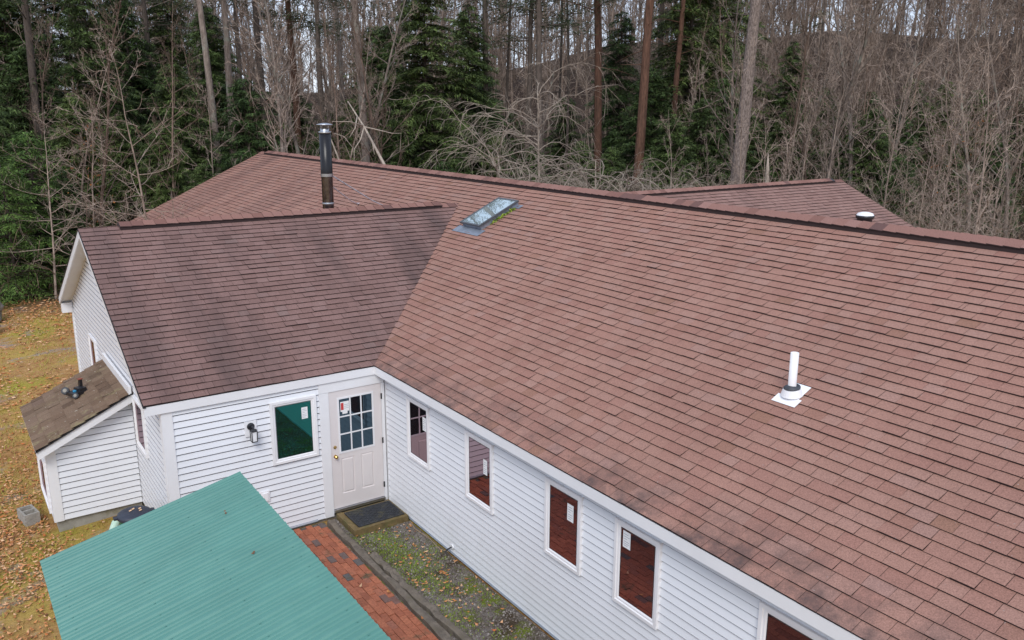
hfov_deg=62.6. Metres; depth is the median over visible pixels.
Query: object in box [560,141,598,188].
hemlock tree
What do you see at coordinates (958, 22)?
bare tree
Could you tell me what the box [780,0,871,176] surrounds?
bare tree
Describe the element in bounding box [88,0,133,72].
pine tree
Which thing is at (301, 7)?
sky
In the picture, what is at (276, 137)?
hemlock tree
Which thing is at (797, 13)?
bare tree
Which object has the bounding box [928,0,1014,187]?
bare tree
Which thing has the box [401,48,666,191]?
weeping tree
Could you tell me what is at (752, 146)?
hemlock tree
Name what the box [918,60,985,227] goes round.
bare sapling
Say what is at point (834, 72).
bare tree
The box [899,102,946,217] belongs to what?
hemlock tree
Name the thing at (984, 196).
bare shrub
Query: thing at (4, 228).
young spruce
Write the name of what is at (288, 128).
bare tree
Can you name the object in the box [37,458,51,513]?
window
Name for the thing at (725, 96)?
hemlock tree
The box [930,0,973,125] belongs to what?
bare tree
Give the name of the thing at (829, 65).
bare tree
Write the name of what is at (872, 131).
hemlock tree
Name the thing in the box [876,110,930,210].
bare sapling
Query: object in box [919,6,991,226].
bare tree
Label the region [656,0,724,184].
bare tree
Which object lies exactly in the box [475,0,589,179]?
pine tree
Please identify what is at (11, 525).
lawn grass
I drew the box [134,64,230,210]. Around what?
hemlock tree
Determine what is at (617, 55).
hemlock tree
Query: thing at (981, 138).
bare tree
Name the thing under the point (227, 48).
pine tree
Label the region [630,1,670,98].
bare tree
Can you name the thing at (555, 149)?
hemlock tree
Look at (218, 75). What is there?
hemlock tree
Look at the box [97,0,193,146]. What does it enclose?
pine tree
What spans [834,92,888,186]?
hemlock tree
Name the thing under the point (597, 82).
pine tree
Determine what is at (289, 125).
bare tree
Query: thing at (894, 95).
bare tree
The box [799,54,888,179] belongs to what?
bare tree
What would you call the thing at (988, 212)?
bare shrub
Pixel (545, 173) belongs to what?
undergrowth
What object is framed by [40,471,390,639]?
garden shed
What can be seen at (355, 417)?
door
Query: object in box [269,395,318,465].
window
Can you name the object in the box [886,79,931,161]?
hemlock tree
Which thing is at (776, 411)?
house
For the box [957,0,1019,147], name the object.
bare tree
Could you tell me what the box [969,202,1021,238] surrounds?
bare shrub
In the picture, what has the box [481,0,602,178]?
pine tree
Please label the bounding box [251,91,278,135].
hemlock tree
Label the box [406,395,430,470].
window
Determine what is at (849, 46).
bare tree
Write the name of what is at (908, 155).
bare sapling
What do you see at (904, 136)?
hemlock tree
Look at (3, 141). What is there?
hemlock tree
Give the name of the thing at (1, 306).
boulder
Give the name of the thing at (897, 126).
bare sapling
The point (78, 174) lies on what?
young spruce
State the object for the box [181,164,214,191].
hemlock tree
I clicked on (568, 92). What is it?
pine tree
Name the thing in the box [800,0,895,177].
bare tree
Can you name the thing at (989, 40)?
bare tree
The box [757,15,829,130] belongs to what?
bare tree
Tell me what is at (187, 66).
bare tree
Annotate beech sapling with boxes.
[42,118,116,269]
[901,111,983,231]
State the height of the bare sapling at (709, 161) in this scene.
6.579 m
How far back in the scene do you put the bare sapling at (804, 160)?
31.03 m
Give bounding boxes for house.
[58,123,1023,639]
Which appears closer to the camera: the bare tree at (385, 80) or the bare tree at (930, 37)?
the bare tree at (385, 80)
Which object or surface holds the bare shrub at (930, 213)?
on the ground at (22, 377)
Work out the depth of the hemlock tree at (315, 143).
40.19 m
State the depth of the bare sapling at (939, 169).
33.41 m
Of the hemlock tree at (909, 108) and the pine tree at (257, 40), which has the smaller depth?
the pine tree at (257, 40)
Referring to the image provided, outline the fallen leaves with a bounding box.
[0,263,103,639]
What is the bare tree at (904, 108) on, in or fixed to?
on the ground at (22, 377)
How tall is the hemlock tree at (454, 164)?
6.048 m
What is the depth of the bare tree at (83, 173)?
31.43 m
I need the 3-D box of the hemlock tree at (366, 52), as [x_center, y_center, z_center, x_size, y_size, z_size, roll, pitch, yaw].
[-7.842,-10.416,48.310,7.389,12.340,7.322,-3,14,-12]
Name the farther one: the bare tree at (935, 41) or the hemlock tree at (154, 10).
the bare tree at (935, 41)
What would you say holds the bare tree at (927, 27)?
on the ground at (22, 377)
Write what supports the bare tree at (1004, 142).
on the ground at (22, 377)
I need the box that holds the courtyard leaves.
[356,522,516,637]
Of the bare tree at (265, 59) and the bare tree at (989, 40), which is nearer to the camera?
the bare tree at (989, 40)
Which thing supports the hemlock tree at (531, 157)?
on the ground at (22, 377)
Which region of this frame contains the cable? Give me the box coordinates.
[411,522,447,551]
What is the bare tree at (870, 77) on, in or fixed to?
on the ground at (22, 377)
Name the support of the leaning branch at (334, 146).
on the ground at (22, 377)
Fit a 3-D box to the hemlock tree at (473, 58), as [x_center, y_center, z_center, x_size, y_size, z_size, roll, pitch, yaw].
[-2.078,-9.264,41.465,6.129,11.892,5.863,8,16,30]
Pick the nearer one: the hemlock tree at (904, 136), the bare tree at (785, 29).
the hemlock tree at (904, 136)
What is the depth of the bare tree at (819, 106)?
43.17 m
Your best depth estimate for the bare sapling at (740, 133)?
29.49 m
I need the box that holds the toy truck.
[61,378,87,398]
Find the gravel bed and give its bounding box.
[331,518,551,639]
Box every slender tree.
[1,98,96,299]
[34,89,162,251]
[51,40,201,254]
[169,78,251,190]
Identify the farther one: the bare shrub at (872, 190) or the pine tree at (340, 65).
the pine tree at (340, 65)
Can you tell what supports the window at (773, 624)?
in the house
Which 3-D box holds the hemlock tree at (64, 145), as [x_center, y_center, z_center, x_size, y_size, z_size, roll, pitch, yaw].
[-17.531,-5.331,34.924,5.101,7.984,5.278,10,17,34]
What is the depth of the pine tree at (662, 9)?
54.63 m
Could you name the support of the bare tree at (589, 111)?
on the ground at (22, 377)
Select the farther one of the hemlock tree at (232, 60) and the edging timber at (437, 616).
the hemlock tree at (232, 60)
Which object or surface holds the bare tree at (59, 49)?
on the ground at (22, 377)
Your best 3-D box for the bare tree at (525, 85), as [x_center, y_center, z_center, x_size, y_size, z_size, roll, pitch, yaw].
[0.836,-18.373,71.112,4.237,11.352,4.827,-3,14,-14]
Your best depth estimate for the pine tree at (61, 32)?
48.81 m
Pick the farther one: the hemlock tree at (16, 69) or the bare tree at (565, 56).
the bare tree at (565, 56)
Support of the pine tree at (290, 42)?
on the ground at (22, 377)
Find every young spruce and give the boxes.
[0,130,98,299]
[0,157,68,305]
[35,165,107,280]
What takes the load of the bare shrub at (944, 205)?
on the ground at (22, 377)
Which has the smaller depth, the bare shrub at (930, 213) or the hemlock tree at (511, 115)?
the bare shrub at (930, 213)
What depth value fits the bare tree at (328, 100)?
41.88 m
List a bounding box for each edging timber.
[327,520,453,639]
[369,551,472,639]
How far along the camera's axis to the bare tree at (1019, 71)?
49.46 m
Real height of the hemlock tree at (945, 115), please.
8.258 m
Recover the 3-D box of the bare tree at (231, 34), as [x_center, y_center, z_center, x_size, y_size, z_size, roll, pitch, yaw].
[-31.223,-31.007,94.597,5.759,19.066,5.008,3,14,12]
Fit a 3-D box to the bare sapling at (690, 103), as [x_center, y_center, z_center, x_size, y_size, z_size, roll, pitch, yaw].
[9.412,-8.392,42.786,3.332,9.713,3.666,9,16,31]
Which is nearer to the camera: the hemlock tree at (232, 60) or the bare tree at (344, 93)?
the bare tree at (344, 93)
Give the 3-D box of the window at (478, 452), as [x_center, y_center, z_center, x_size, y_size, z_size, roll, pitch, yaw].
[-0.457,2.118,11.735,0.047,1.038,0.728,-9,17,-33]
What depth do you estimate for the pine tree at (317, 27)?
43.36 m
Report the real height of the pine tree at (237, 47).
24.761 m
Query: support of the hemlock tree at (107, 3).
on the ground at (22, 377)
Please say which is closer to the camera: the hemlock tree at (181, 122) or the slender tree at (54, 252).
the slender tree at (54, 252)
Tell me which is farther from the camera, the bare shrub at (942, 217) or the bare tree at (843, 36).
the bare tree at (843, 36)
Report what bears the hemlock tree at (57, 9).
on the ground at (22, 377)
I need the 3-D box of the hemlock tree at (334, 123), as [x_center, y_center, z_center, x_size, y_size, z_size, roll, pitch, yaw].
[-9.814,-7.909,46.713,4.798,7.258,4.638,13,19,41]
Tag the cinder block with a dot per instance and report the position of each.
(28, 515)
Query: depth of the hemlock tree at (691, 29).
44.66 m
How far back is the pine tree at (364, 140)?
35.54 m
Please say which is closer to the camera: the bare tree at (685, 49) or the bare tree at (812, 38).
the bare tree at (685, 49)
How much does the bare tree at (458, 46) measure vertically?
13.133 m
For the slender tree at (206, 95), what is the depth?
32.65 m
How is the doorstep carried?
on the gravel bed
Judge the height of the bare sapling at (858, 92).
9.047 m
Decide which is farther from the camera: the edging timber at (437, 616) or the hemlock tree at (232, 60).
the hemlock tree at (232, 60)
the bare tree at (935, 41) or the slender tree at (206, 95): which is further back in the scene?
the bare tree at (935, 41)
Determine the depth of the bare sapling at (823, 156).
40.57 m
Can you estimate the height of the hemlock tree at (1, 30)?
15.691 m
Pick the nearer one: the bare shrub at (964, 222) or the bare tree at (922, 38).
the bare shrub at (964, 222)
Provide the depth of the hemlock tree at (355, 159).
37.37 m
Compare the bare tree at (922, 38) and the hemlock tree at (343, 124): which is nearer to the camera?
the hemlock tree at (343, 124)
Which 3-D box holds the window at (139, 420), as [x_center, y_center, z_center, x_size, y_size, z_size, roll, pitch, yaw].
[-5.958,1.711,13.491,0.047,0.864,0.744,-9,17,-33]
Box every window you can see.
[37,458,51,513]
[87,333,97,365]
[131,395,148,458]
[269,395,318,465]
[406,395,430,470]
[464,429,494,515]
[544,476,583,576]
[612,517,662,630]
[756,601,828,639]
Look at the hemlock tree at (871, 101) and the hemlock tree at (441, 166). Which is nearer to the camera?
the hemlock tree at (441, 166)
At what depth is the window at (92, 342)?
16.87 m
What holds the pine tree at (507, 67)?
on the ground at (22, 377)
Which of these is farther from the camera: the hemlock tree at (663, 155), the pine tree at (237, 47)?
the pine tree at (237, 47)
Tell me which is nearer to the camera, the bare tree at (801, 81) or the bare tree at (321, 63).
the bare tree at (801, 81)
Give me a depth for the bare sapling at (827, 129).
43.11 m
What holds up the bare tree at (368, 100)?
on the ground at (22, 377)
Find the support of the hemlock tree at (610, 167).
on the ground at (22, 377)
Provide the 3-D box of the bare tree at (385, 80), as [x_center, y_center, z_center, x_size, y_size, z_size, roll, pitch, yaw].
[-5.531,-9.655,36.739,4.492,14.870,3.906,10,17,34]
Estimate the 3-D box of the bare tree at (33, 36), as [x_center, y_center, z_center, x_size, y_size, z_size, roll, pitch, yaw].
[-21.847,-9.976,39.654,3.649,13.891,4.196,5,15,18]
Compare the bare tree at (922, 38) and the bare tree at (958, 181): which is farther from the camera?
the bare tree at (922, 38)
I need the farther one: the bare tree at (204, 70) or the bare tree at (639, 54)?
the bare tree at (639, 54)
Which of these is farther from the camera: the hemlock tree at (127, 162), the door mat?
the hemlock tree at (127, 162)
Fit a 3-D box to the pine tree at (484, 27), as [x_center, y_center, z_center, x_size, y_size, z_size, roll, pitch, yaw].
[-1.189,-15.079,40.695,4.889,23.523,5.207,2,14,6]
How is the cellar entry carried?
on the ground at (22, 377)
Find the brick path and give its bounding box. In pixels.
[293,522,438,639]
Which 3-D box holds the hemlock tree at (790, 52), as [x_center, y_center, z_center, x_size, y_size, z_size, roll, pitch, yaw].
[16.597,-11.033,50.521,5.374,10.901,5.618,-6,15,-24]
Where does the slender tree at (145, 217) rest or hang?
on the ground at (22, 377)
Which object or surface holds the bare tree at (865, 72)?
on the ground at (22, 377)
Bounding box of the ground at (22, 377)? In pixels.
[0,31,1023,639]
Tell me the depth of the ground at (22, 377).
21.15 m
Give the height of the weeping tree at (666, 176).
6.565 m
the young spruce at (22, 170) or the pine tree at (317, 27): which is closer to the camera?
the young spruce at (22, 170)
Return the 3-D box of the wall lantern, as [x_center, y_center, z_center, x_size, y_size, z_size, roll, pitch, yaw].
[-3.923,1.692,12.714,0.180,0.297,0.176,-9,17,-33]
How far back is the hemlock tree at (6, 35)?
40.10 m
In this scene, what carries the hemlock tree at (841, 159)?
on the ground at (22, 377)
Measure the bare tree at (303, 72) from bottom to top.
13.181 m
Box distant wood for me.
[7,0,1023,167]
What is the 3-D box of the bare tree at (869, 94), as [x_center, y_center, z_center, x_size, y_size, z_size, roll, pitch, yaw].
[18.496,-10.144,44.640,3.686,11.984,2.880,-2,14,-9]
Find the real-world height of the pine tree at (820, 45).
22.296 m
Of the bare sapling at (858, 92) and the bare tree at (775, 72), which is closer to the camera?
the bare sapling at (858, 92)
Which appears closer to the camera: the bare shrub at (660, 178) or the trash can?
the trash can
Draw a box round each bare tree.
[0,0,82,120]
[2,0,63,212]
[31,2,146,227]
[36,17,103,124]
[53,0,145,226]
[108,56,158,194]
[126,2,183,67]
[129,0,209,206]
[174,7,225,178]
[188,25,222,169]
[212,0,296,159]
[215,0,337,155]
[216,0,263,85]
[226,0,327,154]
[226,1,278,152]
[255,41,288,123]
[263,1,287,96]
[269,59,308,153]
[271,13,334,147]
[279,0,363,155]
[289,80,338,153]
[298,1,351,135]
[309,0,379,159]
[312,47,400,164]
[325,13,390,160]
[332,0,425,162]
[337,0,355,113]
[340,0,411,166]
[428,0,472,135]
[472,1,516,130]
[505,32,551,148]
[531,0,581,145]
[546,0,590,119]
[558,27,592,144]
[609,0,651,126]
[620,4,665,155]
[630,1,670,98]
[635,36,685,112]
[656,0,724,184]
[666,0,713,111]
[690,0,783,172]
[701,0,761,181]
[736,33,790,112]
[738,0,781,156]
[744,0,843,183]
[752,10,797,164]
[754,0,820,153]
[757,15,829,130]
[764,33,865,181]
[770,5,837,180]
[774,0,801,81]
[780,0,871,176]
[793,0,837,92]
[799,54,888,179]
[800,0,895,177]
[803,14,851,165]
[809,0,890,185]
[819,42,841,119]
[821,1,860,83]
[828,0,862,116]
[828,1,902,187]
[832,9,893,182]
[845,27,896,124]
[861,25,952,203]
[863,0,955,196]
[870,43,927,165]
[876,1,948,184]
[880,6,975,224]
[897,0,954,91]
[905,0,951,97]
[917,0,970,89]
[918,0,986,157]
[919,0,1021,231]
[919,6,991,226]
[927,41,1009,229]
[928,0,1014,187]
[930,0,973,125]
[949,0,1023,113]
[955,10,1021,196]
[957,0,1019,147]
[958,0,1023,237]
[958,63,1023,235]
[975,0,1023,215]
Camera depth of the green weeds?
12.39 m
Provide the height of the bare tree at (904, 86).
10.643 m
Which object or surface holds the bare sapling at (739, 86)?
on the ground at (22, 377)
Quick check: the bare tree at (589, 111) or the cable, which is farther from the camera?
the bare tree at (589, 111)
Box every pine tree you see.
[0,0,64,246]
[46,0,95,157]
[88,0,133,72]
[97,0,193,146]
[145,0,204,117]
[149,0,259,172]
[185,0,282,92]
[221,0,236,163]
[233,0,302,150]
[248,0,333,152]
[282,0,351,128]
[295,0,367,125]
[352,0,369,162]
[359,0,441,94]
[443,0,533,169]
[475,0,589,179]
[480,0,521,176]
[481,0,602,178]
[533,1,574,173]
[542,0,636,186]
[543,0,593,183]
[608,0,667,190]
[637,0,701,144]
[650,0,718,131]
[694,0,749,97]
[791,0,833,178]
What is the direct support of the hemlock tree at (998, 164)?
on the ground at (22, 377)
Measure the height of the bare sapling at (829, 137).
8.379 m
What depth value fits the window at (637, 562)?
9.17 m
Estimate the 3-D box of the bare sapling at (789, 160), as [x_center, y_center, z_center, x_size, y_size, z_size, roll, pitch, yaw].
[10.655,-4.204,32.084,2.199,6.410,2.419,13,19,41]
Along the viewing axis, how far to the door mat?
13.82 m
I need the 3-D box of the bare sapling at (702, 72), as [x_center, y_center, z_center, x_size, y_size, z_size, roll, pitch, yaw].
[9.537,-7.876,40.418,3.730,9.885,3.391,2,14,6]
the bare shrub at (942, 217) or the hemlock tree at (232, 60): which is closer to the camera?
the bare shrub at (942, 217)
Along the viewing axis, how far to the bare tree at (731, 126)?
36.29 m
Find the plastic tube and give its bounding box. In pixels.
[109,520,118,529]
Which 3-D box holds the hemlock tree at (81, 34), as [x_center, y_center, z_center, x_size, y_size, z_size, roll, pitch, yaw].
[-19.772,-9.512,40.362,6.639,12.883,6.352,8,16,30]
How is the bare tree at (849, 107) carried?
on the ground at (22, 377)
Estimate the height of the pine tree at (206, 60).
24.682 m
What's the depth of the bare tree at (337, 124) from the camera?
32.12 m
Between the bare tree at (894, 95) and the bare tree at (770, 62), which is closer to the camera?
the bare tree at (894, 95)
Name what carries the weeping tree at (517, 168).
on the ground at (22, 377)
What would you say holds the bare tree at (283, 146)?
on the ground at (22, 377)
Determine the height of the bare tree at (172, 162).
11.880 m
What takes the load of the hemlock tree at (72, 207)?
on the ground at (22, 377)
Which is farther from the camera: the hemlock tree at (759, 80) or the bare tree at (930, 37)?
the bare tree at (930, 37)
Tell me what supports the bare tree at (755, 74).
on the ground at (22, 377)
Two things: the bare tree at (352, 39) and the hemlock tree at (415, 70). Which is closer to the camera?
the hemlock tree at (415, 70)
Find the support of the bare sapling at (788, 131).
on the ground at (22, 377)
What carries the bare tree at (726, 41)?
on the ground at (22, 377)
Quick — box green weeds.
[346,526,512,639]
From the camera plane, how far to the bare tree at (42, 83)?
35.72 m
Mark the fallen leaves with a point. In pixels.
(19, 543)
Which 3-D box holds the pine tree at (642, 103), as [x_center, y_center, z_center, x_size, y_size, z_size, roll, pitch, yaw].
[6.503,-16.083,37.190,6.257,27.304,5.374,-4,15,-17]
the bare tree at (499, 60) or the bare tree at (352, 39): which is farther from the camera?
the bare tree at (352, 39)
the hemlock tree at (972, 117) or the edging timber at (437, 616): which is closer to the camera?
the edging timber at (437, 616)
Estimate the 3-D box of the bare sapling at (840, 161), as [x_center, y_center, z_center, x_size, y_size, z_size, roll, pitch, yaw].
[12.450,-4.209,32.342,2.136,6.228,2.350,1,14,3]
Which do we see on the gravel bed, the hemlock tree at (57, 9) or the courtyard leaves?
the courtyard leaves
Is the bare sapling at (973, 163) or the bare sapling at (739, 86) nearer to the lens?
the bare sapling at (973, 163)
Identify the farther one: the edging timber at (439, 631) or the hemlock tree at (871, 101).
the hemlock tree at (871, 101)
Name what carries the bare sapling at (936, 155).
on the ground at (22, 377)
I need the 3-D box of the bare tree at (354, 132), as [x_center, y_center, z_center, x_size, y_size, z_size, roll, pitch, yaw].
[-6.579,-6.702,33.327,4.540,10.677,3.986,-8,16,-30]
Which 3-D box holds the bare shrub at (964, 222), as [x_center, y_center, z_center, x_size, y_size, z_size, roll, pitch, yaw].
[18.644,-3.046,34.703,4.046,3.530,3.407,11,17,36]
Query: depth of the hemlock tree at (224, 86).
46.58 m
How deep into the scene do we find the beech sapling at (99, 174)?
31.14 m
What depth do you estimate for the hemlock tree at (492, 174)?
40.24 m
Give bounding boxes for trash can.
[113,505,154,524]
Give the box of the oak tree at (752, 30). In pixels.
[729,0,761,184]
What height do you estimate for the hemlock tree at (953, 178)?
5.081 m
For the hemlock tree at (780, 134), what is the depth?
46.22 m
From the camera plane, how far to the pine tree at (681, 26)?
43.55 m
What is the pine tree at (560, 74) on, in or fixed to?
on the ground at (22, 377)
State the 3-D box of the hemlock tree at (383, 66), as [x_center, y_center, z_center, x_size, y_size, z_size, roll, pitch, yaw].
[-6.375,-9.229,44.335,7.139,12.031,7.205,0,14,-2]
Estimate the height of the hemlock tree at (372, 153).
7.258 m
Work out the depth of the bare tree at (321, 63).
75.66 m
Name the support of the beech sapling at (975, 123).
on the ground at (22, 377)
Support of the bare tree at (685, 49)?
on the ground at (22, 377)
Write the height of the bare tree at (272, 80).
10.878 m
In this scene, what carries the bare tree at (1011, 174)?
on the ground at (22, 377)
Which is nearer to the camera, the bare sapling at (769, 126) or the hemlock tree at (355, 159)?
the bare sapling at (769, 126)
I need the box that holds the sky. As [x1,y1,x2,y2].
[2,0,1022,91]
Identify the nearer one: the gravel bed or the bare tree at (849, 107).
the gravel bed
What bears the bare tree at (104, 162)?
on the ground at (22, 377)
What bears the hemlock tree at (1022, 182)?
on the ground at (22, 377)
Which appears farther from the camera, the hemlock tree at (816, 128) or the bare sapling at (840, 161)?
the hemlock tree at (816, 128)
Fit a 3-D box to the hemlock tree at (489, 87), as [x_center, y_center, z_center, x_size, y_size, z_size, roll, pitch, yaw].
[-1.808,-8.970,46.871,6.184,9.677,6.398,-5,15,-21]
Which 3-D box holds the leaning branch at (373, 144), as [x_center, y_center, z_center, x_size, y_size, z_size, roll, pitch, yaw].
[-4.372,-5.513,25.984,2.668,2.449,1.915,5,15,20]
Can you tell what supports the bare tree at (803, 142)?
on the ground at (22, 377)
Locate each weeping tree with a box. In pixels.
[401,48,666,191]
[476,150,610,190]
[631,150,715,190]
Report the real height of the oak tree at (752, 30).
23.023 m
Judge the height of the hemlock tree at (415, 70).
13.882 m
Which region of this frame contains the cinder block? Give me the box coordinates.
[17,504,40,526]
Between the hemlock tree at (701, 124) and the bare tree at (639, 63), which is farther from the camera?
the bare tree at (639, 63)
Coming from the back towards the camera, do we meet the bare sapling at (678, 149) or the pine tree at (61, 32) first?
the pine tree at (61, 32)
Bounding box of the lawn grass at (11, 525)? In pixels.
[0,297,142,639]
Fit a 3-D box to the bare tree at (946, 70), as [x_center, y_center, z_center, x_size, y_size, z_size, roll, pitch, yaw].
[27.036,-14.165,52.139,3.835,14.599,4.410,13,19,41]
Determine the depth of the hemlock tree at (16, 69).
37.54 m
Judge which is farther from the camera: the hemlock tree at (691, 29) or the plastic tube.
the hemlock tree at (691, 29)
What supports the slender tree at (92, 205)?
on the ground at (22, 377)
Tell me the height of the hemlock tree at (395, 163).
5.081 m
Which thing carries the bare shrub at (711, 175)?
on the ground at (22, 377)
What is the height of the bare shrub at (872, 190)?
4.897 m
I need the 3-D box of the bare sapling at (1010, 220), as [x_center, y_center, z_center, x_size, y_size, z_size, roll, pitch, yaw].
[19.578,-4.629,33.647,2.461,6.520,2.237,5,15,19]
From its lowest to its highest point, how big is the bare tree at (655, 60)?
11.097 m
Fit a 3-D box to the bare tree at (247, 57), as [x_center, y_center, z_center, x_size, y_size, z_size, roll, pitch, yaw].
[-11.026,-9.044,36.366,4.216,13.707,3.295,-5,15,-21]
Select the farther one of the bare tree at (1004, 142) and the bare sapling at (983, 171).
the bare tree at (1004, 142)
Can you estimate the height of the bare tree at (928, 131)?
12.705 m
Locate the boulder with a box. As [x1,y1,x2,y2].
[0,302,3,320]
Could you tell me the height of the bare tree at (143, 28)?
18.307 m
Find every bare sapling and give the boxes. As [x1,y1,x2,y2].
[656,102,701,188]
[658,57,716,165]
[679,50,733,182]
[693,33,805,186]
[694,119,725,185]
[729,48,756,179]
[746,103,807,182]
[752,73,818,180]
[757,124,802,182]
[769,70,831,180]
[786,77,868,186]
[803,65,857,180]
[814,109,849,178]
[815,73,868,178]
[828,129,866,191]
[843,57,894,197]
[844,41,949,213]
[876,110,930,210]
[892,60,993,228]
[892,108,968,226]
[894,136,942,228]
[915,17,1023,234]
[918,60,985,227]
[921,39,1021,233]
[951,82,1003,221]
[961,50,1023,234]
[970,123,1023,237]
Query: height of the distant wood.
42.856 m
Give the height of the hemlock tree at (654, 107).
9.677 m
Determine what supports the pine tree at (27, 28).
on the ground at (22, 377)
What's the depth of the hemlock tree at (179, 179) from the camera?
33.16 m
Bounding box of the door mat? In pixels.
[344,500,403,526]
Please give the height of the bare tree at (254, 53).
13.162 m
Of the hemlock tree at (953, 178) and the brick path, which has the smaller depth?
the brick path
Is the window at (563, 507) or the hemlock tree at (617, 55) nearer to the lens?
the window at (563, 507)
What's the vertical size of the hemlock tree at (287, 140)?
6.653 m
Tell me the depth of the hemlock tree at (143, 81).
45.23 m
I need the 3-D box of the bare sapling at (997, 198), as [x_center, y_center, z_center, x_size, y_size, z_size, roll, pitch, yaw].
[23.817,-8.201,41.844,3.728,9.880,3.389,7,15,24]
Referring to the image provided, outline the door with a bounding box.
[328,383,384,508]
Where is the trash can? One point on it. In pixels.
(125, 515)
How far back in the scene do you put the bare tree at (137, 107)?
44.90 m
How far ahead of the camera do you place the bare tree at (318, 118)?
44.16 m
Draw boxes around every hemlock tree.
[0,0,56,149]
[0,0,69,189]
[0,46,105,235]
[0,78,53,286]
[9,0,105,127]
[29,93,137,261]
[30,170,96,289]
[45,0,156,208]
[78,0,157,151]
[79,116,158,226]
[95,0,171,207]
[124,125,198,214]
[127,0,217,188]
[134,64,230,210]
[179,5,258,171]
[180,10,253,124]
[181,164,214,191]
[201,81,253,157]
[204,78,283,176]
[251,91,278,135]
[254,124,288,152]
[275,122,300,152]
[282,95,317,155]
[306,134,336,157]
[307,112,346,159]
[331,98,358,159]
[335,25,410,160]
[340,25,433,167]
[345,113,386,164]
[345,150,360,160]
[358,0,494,175]
[387,161,398,165]
[433,4,518,177]
[433,161,454,172]
[437,136,472,173]
[452,70,521,176]
[475,136,514,178]
[500,112,535,179]
[513,146,549,182]
[534,97,591,184]
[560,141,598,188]
[572,11,653,190]
[589,147,629,191]
[607,67,676,190]
[619,0,762,175]
[635,113,703,190]
[654,0,784,172]
[663,98,730,187]
[689,78,757,184]
[744,124,780,182]
[755,41,821,180]
[755,109,816,181]
[800,87,847,179]
[817,114,866,182]
[833,108,903,208]
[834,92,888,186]
[868,114,927,226]
[869,155,929,228]
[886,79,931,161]
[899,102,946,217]
[914,81,965,210]
[921,154,974,233]
[945,89,1003,210]
[962,134,1023,238]
[988,93,1023,221]
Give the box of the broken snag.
[765,154,768,181]
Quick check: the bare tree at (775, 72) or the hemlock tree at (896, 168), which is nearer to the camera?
the hemlock tree at (896, 168)
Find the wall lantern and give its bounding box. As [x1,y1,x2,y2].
[244,420,257,442]
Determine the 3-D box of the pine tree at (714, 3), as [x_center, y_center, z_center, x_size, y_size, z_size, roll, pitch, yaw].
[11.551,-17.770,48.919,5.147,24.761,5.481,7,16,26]
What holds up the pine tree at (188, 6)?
on the ground at (22, 377)
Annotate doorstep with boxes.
[336,499,408,536]
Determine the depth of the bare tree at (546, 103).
63.02 m
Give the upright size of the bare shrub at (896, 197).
5.139 m
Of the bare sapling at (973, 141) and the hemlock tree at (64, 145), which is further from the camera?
the bare sapling at (973, 141)
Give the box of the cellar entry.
[20,352,141,531]
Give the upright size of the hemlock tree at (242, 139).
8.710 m
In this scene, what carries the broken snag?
on the ground at (22, 377)
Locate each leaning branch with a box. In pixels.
[331,133,360,159]
[332,101,400,163]
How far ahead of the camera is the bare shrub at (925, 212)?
30.66 m
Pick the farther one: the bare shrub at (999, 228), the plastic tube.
the bare shrub at (999, 228)
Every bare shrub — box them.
[615,166,688,190]
[673,161,749,187]
[845,178,895,206]
[863,171,944,225]
[894,187,966,230]
[899,172,999,234]
[903,201,974,231]
[907,199,969,232]
[913,197,972,230]
[937,204,996,235]
[952,184,1017,236]
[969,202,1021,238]
[970,203,1023,238]
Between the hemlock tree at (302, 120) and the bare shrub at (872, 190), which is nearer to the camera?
the bare shrub at (872, 190)
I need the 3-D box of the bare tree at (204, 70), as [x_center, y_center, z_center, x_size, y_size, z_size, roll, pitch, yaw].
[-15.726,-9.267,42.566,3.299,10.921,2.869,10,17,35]
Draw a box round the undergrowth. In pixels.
[0,81,1023,303]
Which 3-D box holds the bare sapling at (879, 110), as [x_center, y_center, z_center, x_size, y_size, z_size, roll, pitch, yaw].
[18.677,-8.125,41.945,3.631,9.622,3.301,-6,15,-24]
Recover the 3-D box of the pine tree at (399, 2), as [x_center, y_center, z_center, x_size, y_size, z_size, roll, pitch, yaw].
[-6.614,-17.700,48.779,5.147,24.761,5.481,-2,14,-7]

